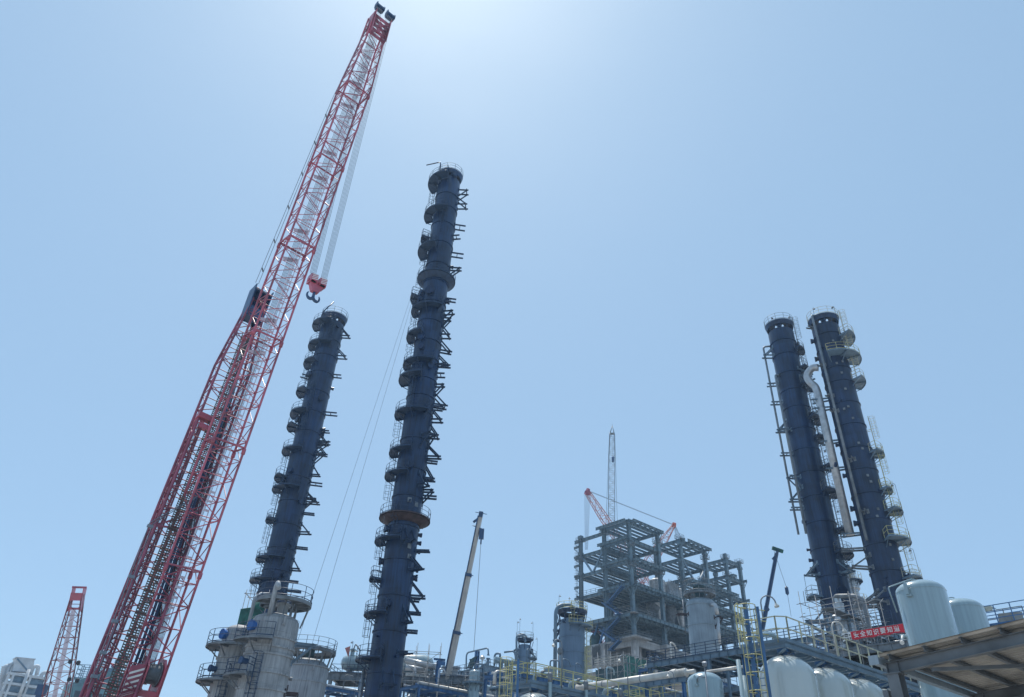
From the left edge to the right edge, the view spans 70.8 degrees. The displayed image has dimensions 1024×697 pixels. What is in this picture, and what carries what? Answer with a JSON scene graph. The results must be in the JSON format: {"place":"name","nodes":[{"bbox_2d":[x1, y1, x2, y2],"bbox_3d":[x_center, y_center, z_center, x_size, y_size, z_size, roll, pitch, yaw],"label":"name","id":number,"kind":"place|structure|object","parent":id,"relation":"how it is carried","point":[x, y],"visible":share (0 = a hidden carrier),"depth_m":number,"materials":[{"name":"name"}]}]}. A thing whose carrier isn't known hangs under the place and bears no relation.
{"place":"outdoors","nodes":[
{"label":"outdoors","id":0,"kind":"place"},
{"bbox_2d":[0,657,48,696],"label":"plant building","id":1,"kind":"structure","parent":0,"point":[16,685],"depth_m":195.59,"materials":[{"name":"white metal"}]},
{"bbox_2d":[9,686,20,692],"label":"window","id":2,"kind":"structure","parent":1,"relation":"in","point":[12,688],"depth_m":193.49,"materials":[{"name":"blue glass"}]},
{"bbox_2d":[12,676,23,682],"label":"window","id":3,"kind":"structure","parent":1,"relation":"in","point":[16,679],"depth_m":194.79,"materials":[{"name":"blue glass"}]},
{"bbox_2d":[26,688,35,694],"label":"window","id":4,"kind":"structure","parent":1,"relation":"in","point":[29,691],"depth_m":195.58,"materials":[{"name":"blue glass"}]},
{"bbox_2d":[30,679,43,684],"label":"window","id":5,"kind":"structure","parent":1,"relation":"in","point":[33,681],"depth_m":197.14,"materials":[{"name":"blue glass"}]},
{"bbox_2d":[60,671,123,696],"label":"clad building","id":6,"kind":"structure","parent":0,"point":[77,689],"depth_m":161.07,"materials":[{"name":"grey metal"}]},
{"bbox_2d":[73,690,80,696],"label":"window","id":7,"kind":"structure","parent":6,"relation":"in","point":[77,693],"depth_m":158.83,"materials":[{"name":"grey glass"}]},
{"bbox_2d":[73,654,128,679],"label":"railed silo","id":8,"kind":"object","parent":6,"relation":"on","point":[109,670],"visible":0.16,"depth_m":174.34,"materials":[{"name":"grey metal"}]},
{"bbox_2d":[249,302,350,612],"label":"distillation tower","id":9,"kind":"structure","parent":0,"point":[291,487],"depth_m":107.78,"materials":[{"name":"metal"}]},
{"bbox_2d":[0,0,1023,696],"label":"sky","id":10,"kind":"structure","parent":0,"point":[649,183],"materials":[{"name":"blue"}]},
{"bbox_2d":[666,671,675,696],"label":"floodlight pole","id":11,"kind":"object","parent":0,"point":[668,676],"visible":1,"depth_m":55.06,"materials":[{"name":"metal"}]},
{"bbox_2d":[762,312,859,631],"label":"distillation tower","id":12,"kind":"structure","parent":0,"point":[815,493],"depth_m":100.81,"materials":[{"name":"metal"}]},
{"bbox_2d":[804,574,824,605],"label":"platform","id":13,"kind":"structure","parent":12,"relation":"attached to","point":[811,597],"depth_m":91.91,"materials":[{"name":"grey metal"}]},
{"bbox_2d":[804,620,824,633],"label":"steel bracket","id":14,"kind":"object","parent":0,"point":[807,622],"visible":0.38,"depth_m":81.28,"materials":[{"name":"grey metal"}]},
{"bbox_2d":[847,570,870,642],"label":"slim tower","id":15,"kind":"structure","parent":0,"point":[859,582],"depth_m":105.25,"materials":[{"name":"metal"}]},
{"bbox_2d":[806,306,922,696],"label":"distillation tower","id":16,"kind":"structure","parent":0,"point":[882,542],"depth_m":92.52,"materials":[{"name":"blue metal"}]},
{"bbox_2d":[803,364,860,537],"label":"vapour pipe","id":17,"kind":"object","parent":16,"relation":"hanging from","point":[828,440],"visible":1,"depth_m":96.47,"materials":[{"name":"metal"}]},
{"label":"ground","id":18,"kind":"structure","parent":0,"visible":0},
{"bbox_2d":[34,586,86,696],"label":"lattice crane","id":19,"kind":"object","parent":18,"relation":"on","point":[41,690],"visible":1,"depth_m":106.29,"materials":[{"name":"metal"}]},
{"bbox_2d":[195,592,268,696],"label":"pressure vessel","id":20,"kind":"object","parent":18,"relation":"on","point":[227,647],"visible":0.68,"depth_m":60.10,"materials":[{"name":"grey metal"}]},
{"bbox_2d":[79,1,395,696],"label":"crawler crane","id":21,"kind":"object","parent":18,"relation":"on","point":[147,670],"visible":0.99,"depth_m":71.39,"materials":[{"name":"red metal"}]},
{"bbox_2d":[306,273,327,302],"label":"hook block","id":22,"kind":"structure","parent":21,"relation":"hanging from","point":[315,284],"depth_m":72.58,"materials":[{"name":"metal"}]},
{"bbox_2d":[237,590,269,624],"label":"tarpaulin","id":23,"kind":"object","parent":18,"relation":"on","point":[245,612],"visible":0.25,"depth_m":70.85,"materials":[{"name":"green fabric"}]},
{"bbox_2d":[223,581,316,696],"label":"pressure vessel","id":24,"kind":"object","parent":18,"relation":"on","point":[266,660],"visible":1,"depth_m":57.83,"materials":[{"name":"grey metal"}]},
{"bbox_2d":[286,634,337,696],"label":"pressure vessel","id":25,"kind":"object","parent":18,"relation":"on","point":[313,682],"visible":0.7,"depth_m":80.55,"materials":[{"name":"grey metal"}]},
{"bbox_2d":[325,675,408,696],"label":"pipe rack","id":26,"kind":"object","parent":18,"relation":"on","point":[330,690],"visible":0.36,"depth_m":91.89,"materials":[{"name":"blue metal"}]},
{"bbox_2d":[326,642,483,696],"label":"drum deck","id":27,"kind":"structure","parent":18,"relation":"on","point":[337,677],"depth_m":103.11,"materials":[{"name":"grey metal"}]},
{"bbox_2d":[345,645,350,664],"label":"warning flag","id":28,"kind":"object","parent":27,"relation":"attached to","point":[347,649],"visible":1,"depth_m":104.84,"materials":[{"name":"fabric"}]},
{"bbox_2d":[341,644,433,674],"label":"horizontal drum","id":29,"kind":"object","parent":27,"relation":"on","point":[352,656],"visible":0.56,"depth_m":105.51,"materials":[{"name":"paint"}]},
{"bbox_2d":[353,162,468,696],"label":"distillation tower","id":30,"kind":"structure","parent":18,"relation":"on","point":[405,520],"depth_m":85.67,"materials":[{"name":"metal"}]},
{"bbox_2d":[295,291,412,647],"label":"guy line","id":31,"kind":"object","parent":30,"relation":"attached to","point":[354,468],"visible":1,"depth_m":75.04,"materials":[{"name":"metal"}]},
{"bbox_2d":[298,296,413,690],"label":"guy line","id":32,"kind":"object","parent":30,"relation":"attached to","point":[351,508],"visible":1,"depth_m":71.32,"materials":[{"name":"metal"}]},
{"bbox_2d":[354,462,393,696],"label":"guy line","id":33,"kind":"object","parent":30,"relation":"attached to","point":[373,582],"visible":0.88,"depth_m":76.11,"materials":[{"name":"metal"}]},
{"bbox_2d":[401,643,441,696],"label":"exchanger rack","id":34,"kind":"object","parent":18,"relation":"on","point":[416,665],"visible":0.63,"depth_m":98.47,"materials":[{"name":"grey metal"}]},
{"bbox_2d":[434,658,444,693],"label":"steel post","id":35,"kind":"object","parent":18,"relation":"on","point":[440,662],"visible":0.69,"depth_m":96.28,"materials":[{"name":"blue metal"}]},
{"bbox_2d":[440,666,459,687],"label":"knockout drum","id":36,"kind":"object","parent":18,"relation":"on","point":[456,669],"visible":0.28,"depth_m":106.04,"materials":[{"name":"grey metal"}]},
{"bbox_2d":[399,668,521,696],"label":"pipe rack","id":37,"kind":"object","parent":18,"relation":"on","point":[424,688],"visible":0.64,"depth_m":91.08,"materials":[{"name":"blue metal"}]},
{"bbox_2d":[443,511,486,685],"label":"telescopic crane","id":38,"kind":"object","parent":18,"relation":"on","point":[479,533],"visible":0.98,"depth_m":107.01,"materials":[{"name":"grey metal"}]},
{"bbox_2d":[425,668,515,696],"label":"scaffolding","id":39,"kind":"object","parent":18,"relation":"on","point":[452,674],"visible":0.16,"depth_m":100.96,"materials":[{"name":"grey metal"}]},
{"bbox_2d":[462,663,484,696],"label":"process vessel","id":40,"kind":"object","parent":18,"relation":"on","point":[473,682],"visible":0.99,"depth_m":91.24,"materials":[{"name":"paint"}]},
{"bbox_2d":[458,659,532,685],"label":"pipe deck","id":41,"kind":"structure","parent":18,"relation":"on","point":[489,669],"depth_m":131.61,"materials":[{"name":"grey metal"}]},
{"bbox_2d":[465,647,500,668],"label":"piping set","id":42,"kind":"object","parent":41,"relation":"on","point":[477,653],"visible":0.84,"depth_m":135.57,"materials":[{"name":"grey metal"}]},
{"bbox_2d":[467,656,477,667],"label":"tarpaulin","id":43,"kind":"object","parent":42,"relation":"hanging from","point":[472,661],"visible":0.76,"depth_m":136.13,"materials":[{"name":"fabric"}]},
{"bbox_2d":[493,656,514,669],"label":"exchanger","id":44,"kind":"object","parent":41,"relation":"on","point":[498,660],"visible":0.5,"depth_m":134.60,"materials":[{"name":"paint"}]},
{"bbox_2d":[489,667,510,696],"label":"process vessel","id":45,"kind":"object","parent":18,"relation":"on","point":[497,687],"visible":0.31,"depth_m":83.70,"materials":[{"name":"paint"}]},
{"bbox_2d":[487,685,514,696],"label":"horizontal drum","id":46,"kind":"object","parent":18,"relation":"on","point":[488,687],"visible":0.12,"depth_m":112.09,"materials":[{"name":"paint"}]},
{"bbox_2d":[498,656,519,696],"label":"caged ladder","id":47,"kind":"object","parent":18,"relation":"on","point":[510,682],"visible":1,"depth_m":45.71,"materials":[{"name":"yellow metal"}]},
{"bbox_2d":[504,619,536,696],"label":"process vessel","id":48,"kind":"object","parent":18,"relation":"on","point":[519,651],"visible":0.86,"depth_m":135.51,"materials":[{"name":"paint"}]},
{"bbox_2d":[521,687,546,696],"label":"adsorber vessel","id":49,"kind":"object","parent":18,"relation":"on","point":[533,693],"visible":0.95,"depth_m":46.28,"materials":[{"name":"paint"}]},
{"bbox_2d":[538,660,559,679],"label":"process vessel","id":50,"kind":"object","parent":18,"relation":"on","point":[551,670],"visible":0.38,"depth_m":90.35,"materials":[{"name":"grey paint"}]},
{"bbox_2d":[483,649,644,696],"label":"pipe rack","id":51,"kind":"object","parent":18,"relation":"on","point":[493,676],"visible":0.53,"depth_m":78.85,"materials":[{"name":"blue metal"}]},
{"bbox_2d":[553,596,592,696],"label":"process vessel","id":52,"kind":"object","parent":18,"relation":"on","point":[571,631],"visible":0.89,"depth_m":116.85,"materials":[{"name":"paint"}]},
{"bbox_2d":[505,662,659,696],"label":"service platform","id":53,"kind":"structure","parent":18,"relation":"on","point":[557,691],"depth_m":47.84,"materials":[{"name":"yellow metal"}]},
{"bbox_2d":[532,670,552,696],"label":"arched pipe","id":54,"kind":"object","parent":53,"relation":"attached to","point":[549,675],"visible":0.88,"depth_m":46.90,"materials":[{"name":"metal"}]},
{"bbox_2d":[552,639,562,688],"bbox_3d":[3.028,20.984,48.094,0.837,3.053,0.240,15,-36,-18],"label":"floodlight pole","id":55,"kind":"object","parent":53,"relation":"attached to","point":[553,644],"visible":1,"depth_m":48.54,"materials":[{"name":"metal"}]},
{"bbox_2d":[567,678,587,696],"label":"arched pipe","id":56,"kind":"object","parent":53,"relation":"attached to","point":[585,683],"visible":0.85,"depth_m":48.96,"materials":[{"name":"metal"}]},
{"bbox_2d":[602,686,622,696],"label":"arched pipe","id":57,"kind":"object","parent":53,"relation":"attached to","point":[620,691],"visible":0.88,"depth_m":51.21,"materials":[{"name":"metal"}]},
{"bbox_2d":[618,654,628,696],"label":"floodlight pole","id":58,"kind":"object","parent":53,"relation":"attached to","point":[619,659],"visible":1,"depth_m":52.12,"materials":[{"name":"metal"}]},
{"bbox_2d":[606,426,616,613],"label":"lattice crane","id":59,"kind":"object","parent":18,"relation":"on","point":[613,481],"visible":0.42,"depth_m":255.66,"materials":[{"name":"grey metal"}]},
{"bbox_2d":[591,651,664,696],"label":"scaffolding","id":60,"kind":"object","parent":18,"relation":"on","point":[633,665],"visible":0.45,"depth_m":159.90,"materials":[{"name":"grey metal"}]},
{"bbox_2d":[584,488,680,642],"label":"lattice crane","id":61,"kind":"object","parent":18,"relation":"on","point":[587,492],"visible":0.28,"depth_m":245.15,"materials":[{"name":"metal"}]},
{"bbox_2d":[579,676,687,696],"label":"steel girder","id":62,"kind":"object","parent":18,"relation":"on","point":[681,680],"visible":0.61,"depth_m":60.89,"materials":[{"name":"blue metal"}]},
{"bbox_2d":[575,668,695,696],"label":"pipe","id":63,"kind":"object","parent":18,"relation":"on","point":[657,676],"visible":0.83,"depth_m":62.30,"materials":[{"name":"metal"}]},
{"bbox_2d":[638,656,659,695],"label":"process vessel","id":64,"kind":"object","parent":18,"relation":"on","point":[645,665],"visible":0.17,"depth_m":90.61,"materials":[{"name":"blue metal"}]},
{"bbox_2d":[574,518,752,691],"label":"steel frame building","id":65,"kind":"structure","parent":18,"relation":"on","point":[635,628],"depth_m":205.35,"materials":[{"name":"metal"}]},
{"bbox_2d":[590,631,601,644],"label":"bottle vessel","id":66,"kind":"object","parent":65,"relation":"on","point":[594,639],"visible":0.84,"depth_m":195.39,"materials":[{"name":"grey metal"}]},
{"bbox_2d":[646,601,665,618],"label":"hopper","id":67,"kind":"object","parent":65,"relation":"on","point":[654,608],"visible":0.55,"depth_m":203.79,"materials":[{"name":"grey metal"}]},
{"bbox_2d":[648,578,667,618],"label":"silo","id":68,"kind":"object","parent":65,"relation":"on","point":[651,583],"visible":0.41,"depth_m":206.62,"materials":[{"name":"metal"}]},
{"bbox_2d":[665,605,676,623],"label":"hopper","id":69,"kind":"object","parent":65,"relation":"on","point":[670,612],"visible":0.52,"depth_m":206.62,"materials":[{"name":"grey metal"}]},
{"bbox_2d":[665,579,679,596],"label":"silo","id":70,"kind":"object","parent":65,"relation":"on","point":[672,588],"visible":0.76,"depth_m":209.44,"materials":[{"name":"grey metal"}]},
{"bbox_2d":[677,588,683,626],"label":"silo","id":71,"kind":"object","parent":65,"relation":"on","point":[680,619],"visible":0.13,"depth_m":209.15,"materials":[{"name":"metal"}]},
{"bbox_2d":[638,642,737,696],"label":"pipe rack","id":72,"kind":"object","parent":18,"relation":"on","point":[645,670],"visible":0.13,"depth_m":89.87,"materials":[{"name":"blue metal"}]},
{"bbox_2d":[676,578,726,681],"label":"process vessel","id":73,"kind":"object","parent":18,"relation":"on","point":[704,622],"visible":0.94,"depth_m":115.41,"materials":[{"name":"grey paint"}]},
{"bbox_2d":[687,661,724,696],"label":"receiver tank","id":74,"kind":"object","parent":18,"relation":"on","point":[704,684],"visible":1,"depth_m":49.11,"materials":[{"name":"metal"}]},
{"bbox_2d":[706,665,743,696],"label":"white pipe","id":75,"kind":"object","parent":18,"relation":"on","point":[726,669],"visible":0.63,"depth_m":63.12,"materials":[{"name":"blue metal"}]},
{"bbox_2d":[736,659,747,696],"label":"riser pipes","id":76,"kind":"object","parent":18,"relation":"on","point":[743,685],"visible":1,"depth_m":32.77,"materials":[{"name":"metal"}]},
{"bbox_2d":[734,603,771,696],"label":"caged ladder","id":77,"kind":"object","parent":18,"relation":"on","point":[752,653],"visible":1,"depth_m":32.89,"materials":[{"name":"yellow metal"}]},
{"bbox_2d":[751,546,790,683],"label":"telescopic crane","id":78,"kind":"object","parent":18,"relation":"on","point":[770,585],"visible":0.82,"depth_m":117.64,"materials":[{"name":"metal"}]},
{"bbox_2d":[646,610,906,696],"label":"pipe rack","id":79,"kind":"object","parent":18,"relation":"on","point":[727,657],"visible":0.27,"depth_m":72.13,"materials":[{"name":"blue metal"}]},
{"bbox_2d":[759,648,820,696],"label":"adsorber vessel","id":80,"kind":"object","parent":18,"relation":"on","point":[791,676],"visible":0.9,"depth_m":33.30,"materials":[{"name":"paint"}]},
{"bbox_2d":[815,638,828,654],"bbox_3d":[22.280,27.268,48.491,0.837,14.639,0.831,-11,-37,19],"label":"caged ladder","id":81,"kind":"object","parent":18,"relation":"on","point":[822,645],"visible":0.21,"depth_m":52.41,"materials":[{"name":"grey metal"}]},
{"bbox_2d":[737,616,920,696],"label":"service platform","id":82,"kind":"structure","parent":18,"relation":"on","point":[845,666],"depth_m":36.07,"materials":[{"name":"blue metal"}]},
{"bbox_2d":[743,631,776,643],"bbox_3d":[12.260,14.260,35.381,3.010,1.006,0.260,28,-42,-32],"label":"arch pipe","id":83,"kind":"object","parent":82,"relation":"attached to","point":[772,635],"visible":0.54,"depth_m":35.65,"materials":[{"name":"metal"}]},
{"bbox_2d":[760,595,778,616],"bbox_3d":[12.773,12.742,35.619,0.923,1.086,0.240,5,-35,-4],"label":"floodlight pole","id":84,"kind":"object","parent":82,"relation":"on","point":[776,605],"visible":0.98,"depth_m":35.72,"materials":[{"name":"metal"}]},
{"bbox_2d":[831,621,846,655],"bbox_3d":[17.004,14.986,37.163,0.836,1.779,0.240,12,-36,-13],"label":"floodlight pole","id":85,"kind":"object","parent":82,"relation":"attached to","point":[844,630],"visible":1,"depth_m":37.39,"materials":[{"name":"white metal"}]},
{"bbox_2d":[813,661,855,696],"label":"adsorber vessel","id":86,"kind":"object","parent":18,"relation":"on","point":[833,682],"visible":0.73,"depth_m":35.21,"materials":[{"name":"paint"}]},
{"bbox_2d":[796,586,890,669],"bbox_3d":[26.847,28.648,54.834,7.184,20.365,5.587,28,-42,-32],"label":"scaffolding","id":87,"kind":"object","parent":18,"relation":"on","point":[836,612],"visible":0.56,"depth_m":58.52,"materials":[{"name":"grey metal"}]},
{"bbox_2d":[852,600,876,668],"bbox_3d":[29.257,29.903,56.373,0.837,19.805,0.831,5,-35,-3],"label":"caged ladder","id":88,"kind":"object","parent":87,"relation":"attached to","point":[860,628],"visible":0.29,"depth_m":61.13,"materials":[{"name":"grey metal"}]},
{"bbox_2d":[826,623,904,641],"bbox_3d":[26.921,21.835,55.079,0.090,0.649,6.122,28,-42,-32],"label":"banner","id":89,"kind":"object","parent":87,"relation":"attached to","point":[883,630],"visible":0.94,"depth_m":54.61,"materials":[{"name":"fabric"}]},
{"bbox_2d":[826,594,872,669],"bbox_3d":[28.129,29.491,56.105,3.702,20.485,2.340,-24,-43,33],"label":"jacketed vessel","id":90,"kind":"object","parent":18,"relation":"on","point":[840,605],"visible":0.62,"depth_m":60.08,"materials":[{"name":"grey metal"}]},
{"bbox_2d":[848,672,883,696],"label":"adsorber vessel","id":91,"kind":"object","parent":18,"relation":"on","point":[864,688],"visible":0.62,"depth_m":37.28,"materials":[{"name":"paint"}]},
{"bbox_2d":[879,683,909,696],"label":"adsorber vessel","id":92,"kind":"object","parent":18,"relation":"on","point":[886,687],"visible":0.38,"depth_m":40.33,"materials":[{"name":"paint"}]},
{"bbox_2d":[909,692,920,696],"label":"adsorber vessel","id":93,"kind":"object","parent":18,"relation":"on","point":[914,694],"visible":0.65,"depth_m":42.19,"materials":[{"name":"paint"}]},
{"bbox_2d":[812,606,1023,682],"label":"steel deck","id":94,"kind":"structure","parent":18,"relation":"on","point":[887,646],"depth_m":54.60,"materials":[{"name":"grey metal"}]},
{"bbox_2d":[888,579,975,696],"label":"storage tank","id":95,"kind":"object","parent":18,"relation":"on","point":[925,610],"visible":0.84,"depth_m":34.89,"materials":[{"name":"metal"}]},
{"bbox_2d":[868,618,1023,696],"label":"canopy","id":96,"kind":"object","parent":18,"relation":"on","point":[986,662],"visible":1,"depth_m":21.85,"materials":[{"name":"metal"}]},
{"bbox_2d":[949,597,989,633],"bbox_3d":[23.960,19.310,35.683,2.592,13.792,2.469,-17,-39,26],"label":"storage tank","id":97,"kind":"object","parent":18,"relation":"on","point":[970,615],"visible":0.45,"depth_m":38.04,"materials":[{"name":"metal"}]},
{"bbox_2d":[984,600,1023,625],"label":"railed walkway","id":98,"kind":"structure","parent":18,"relation":"on","point":[993,624],"depth_m":44.41,"materials":[{"name":"blue metal"}]},
{"bbox_2d":[983,605,995,611],"bbox_3d":[30.077,16.557,45.801,0.931,0.737,1.064,-3,-35,8],"label":"tarpaulin","id":99,"kind":"object","parent":98,"relation":"on","point":[988,608],"visible":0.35,"depth_m":45.60,"materials":[{"name":"beige fabric"}]},
{"bbox_2d":[998,612,1023,621],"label":"cover sheet","id":100,"kind":"object","parent":98,"relation":"attached to","point":[1009,618],"visible":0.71,"depth_m":45.09,"materials":[{"name":"grey fabric"}]}
]}

